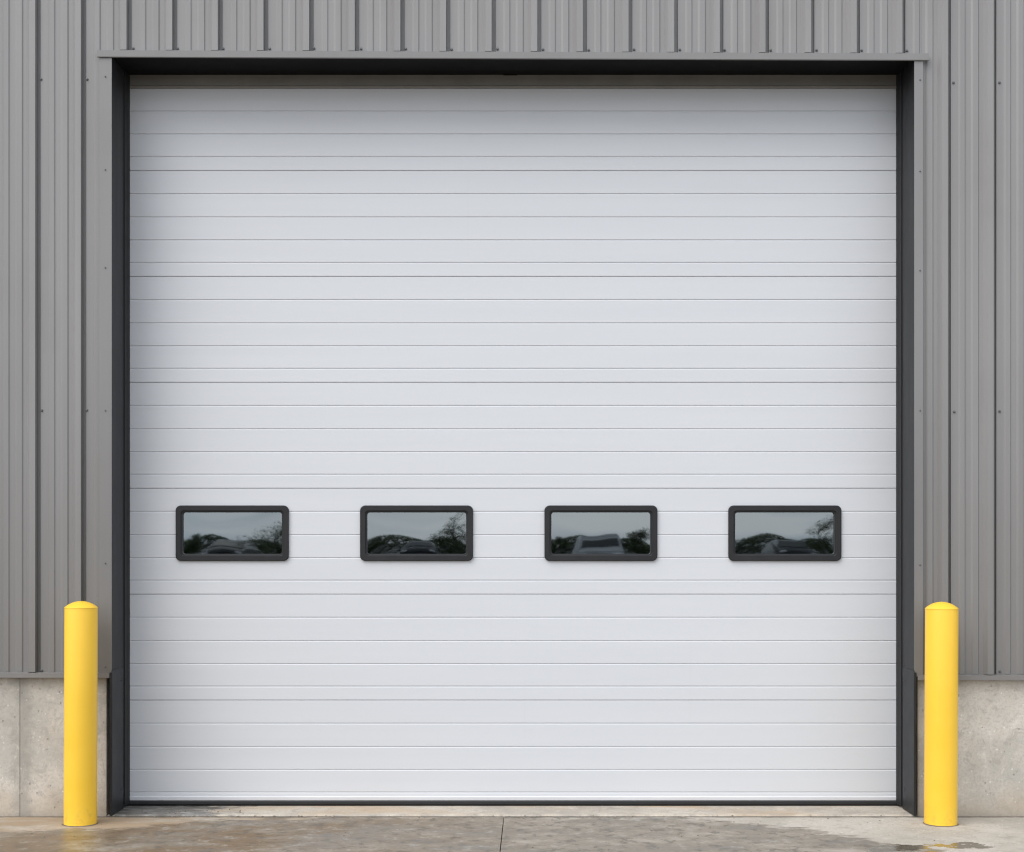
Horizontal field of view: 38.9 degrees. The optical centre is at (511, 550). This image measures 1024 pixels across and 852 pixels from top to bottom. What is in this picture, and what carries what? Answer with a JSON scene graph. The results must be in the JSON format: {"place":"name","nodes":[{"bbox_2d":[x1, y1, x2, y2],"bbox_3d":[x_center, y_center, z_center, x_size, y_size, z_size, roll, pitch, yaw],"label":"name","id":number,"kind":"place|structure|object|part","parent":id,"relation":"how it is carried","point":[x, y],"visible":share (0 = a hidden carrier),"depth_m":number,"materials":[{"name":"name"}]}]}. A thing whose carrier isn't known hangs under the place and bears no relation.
{"place":"outdoors","nodes":[
{"label":"outdoors","id":0,"kind":"place"},
{"bbox_2d":[0,816,1023,851],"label":"concrete apron","id":1,"kind":"object","parent":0,"point":[525,834],"visible":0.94,"depth_m":7.57,"materials":[{"name":"grey concrete"}]},
{"bbox_2d":[62,601,97,826],"bbox_3d":[-2.339,0.925,7.867,0.191,1.308,0.189,0,0,0],"label":"bollard","id":2,"kind":"object","parent":1,"relation":"on","point":[80,697],"visible":0.97,"depth_m":7.79,"materials":[{"name":"yellow metal"}]},
{"bbox_2d":[923,602,958,826],"bbox_3d":[2.329,0.927,7.867,0.191,1.304,0.190,0,0,0],"label":"bollard","id":3,"kind":"object","parent":1,"relation":"on","point":[941,724],"visible":0.99,"depth_m":7.79,"materials":[{"name":"yellow metal"}]},
{"label":"ground","id":4,"kind":"structure","parent":0,"visible":0},
{"bbox_2d":[0,0,1023,815],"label":"warehouse building","id":5,"kind":"structure","parent":4,"relation":"on","point":[68,68],"depth_m":8.09,"materials":[{"name":"paint"}]},
{"bbox_2d":[126,75,899,805],"bbox_3d":[0.000,-0.670,8.414,4.490,4.288,0.062,0,0,0],"label":"overhead door","id":6,"kind":"structure","parent":5,"relation":"attached to","point":[512,439],"depth_m":8.40,"materials":[{"name":"paint"}]},
{"bbox_3d":[-1.618,-0.103,8.401,0.653,0.321,0.034,0,0,0],"label":"window","id":7,"kind":"part","parent":6,"relation":"part of","materials":[{"name":"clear glass"}]},
{"bbox_3d":[-0.552,-0.103,8.401,0.653,0.321,0.034,0,0,0],"label":"window","id":8,"kind":"part","parent":6,"relation":"part of","materials":[{"name":"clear glass"}]},
{"bbox_2d":[130,88,895,170],"bbox_3d":[0.000,-2.508,8.422,4.490,0.611,0.045,0,0,0],"label":"door section","id":9,"kind":"structure","parent":6,"relation":"in","point":[172,129],"depth_m":8.40,"materials":[{"name":"paint"}]},
{"bbox_2d":[130,171,895,276],"bbox_3d":[0.000,-1.895,8.422,4.490,0.611,0.045,0,0,0],"label":"door section","id":10,"kind":"structure","parent":6,"relation":"in","point":[183,223],"depth_m":8.40,"materials":[{"name":"paint"}]},
{"bbox_2d":[130,277,895,381],"bbox_3d":[0.000,-1.282,8.422,4.490,0.611,0.045,0,0,0],"label":"door section","id":11,"kind":"structure","parent":6,"relation":"in","point":[183,329],"depth_m":8.40,"materials":[{"name":"paint"}]},
{"bbox_2d":[130,383,895,487],"bbox_3d":[0.000,-0.669,8.422,4.490,0.611,0.045,0,0,0],"label":"door section","id":12,"kind":"structure","parent":6,"relation":"in","point":[183,435],"depth_m":8.40,"materials":[{"name":"paint"}]},
{"bbox_2d":[130,489,895,593],"bbox_3d":[0.000,-0.056,8.422,4.490,0.611,0.045,0,0,0],"label":"door section","id":13,"kind":"structure","parent":6,"relation":"in","point":[324,558],"depth_m":8.40,"materials":[{"name":"paint"}]},
{"bbox_2d":[130,594,895,699],"bbox_3d":[0.000,0.558,8.422,4.490,0.611,0.045,0,0,0],"label":"door section","id":14,"kind":"structure","parent":6,"relation":"in","point":[183,646],"depth_m":8.40,"materials":[{"name":"paint"}]},
{"bbox_2d":[130,700,895,795],"bbox_3d":[0.000,1.147,8.422,4.490,0.564,0.045,0,0,0],"label":"door section","id":15,"kind":"structure","parent":6,"relation":"in","point":[178,747],"depth_m":8.40,"materials":[{"name":"paint"}]},
{"bbox_3d":[0.514,-0.103,8.401,0.653,0.321,0.034,0,0,0],"label":"window","id":16,"kind":"part","parent":6,"relation":"part of","materials":[{"name":"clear glass"}]},
{"bbox_3d":[1.578,-0.103,8.401,0.653,0.321,0.034,0,0,0],"label":"window","id":17,"kind":"part","parent":6,"relation":"part of","materials":[{"name":"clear glass"}]},
{"bbox_2d":[107,804,916,816],"bbox_3d":[0.000,1.535,8.460,4.524,0.120,0.701,0,0,0],"label":"door sill","id":18,"kind":"structure","parent":4,"relation":"on","point":[503,811],"depth_m":8.21,"materials":[{"name":"concrete"}]}
]}

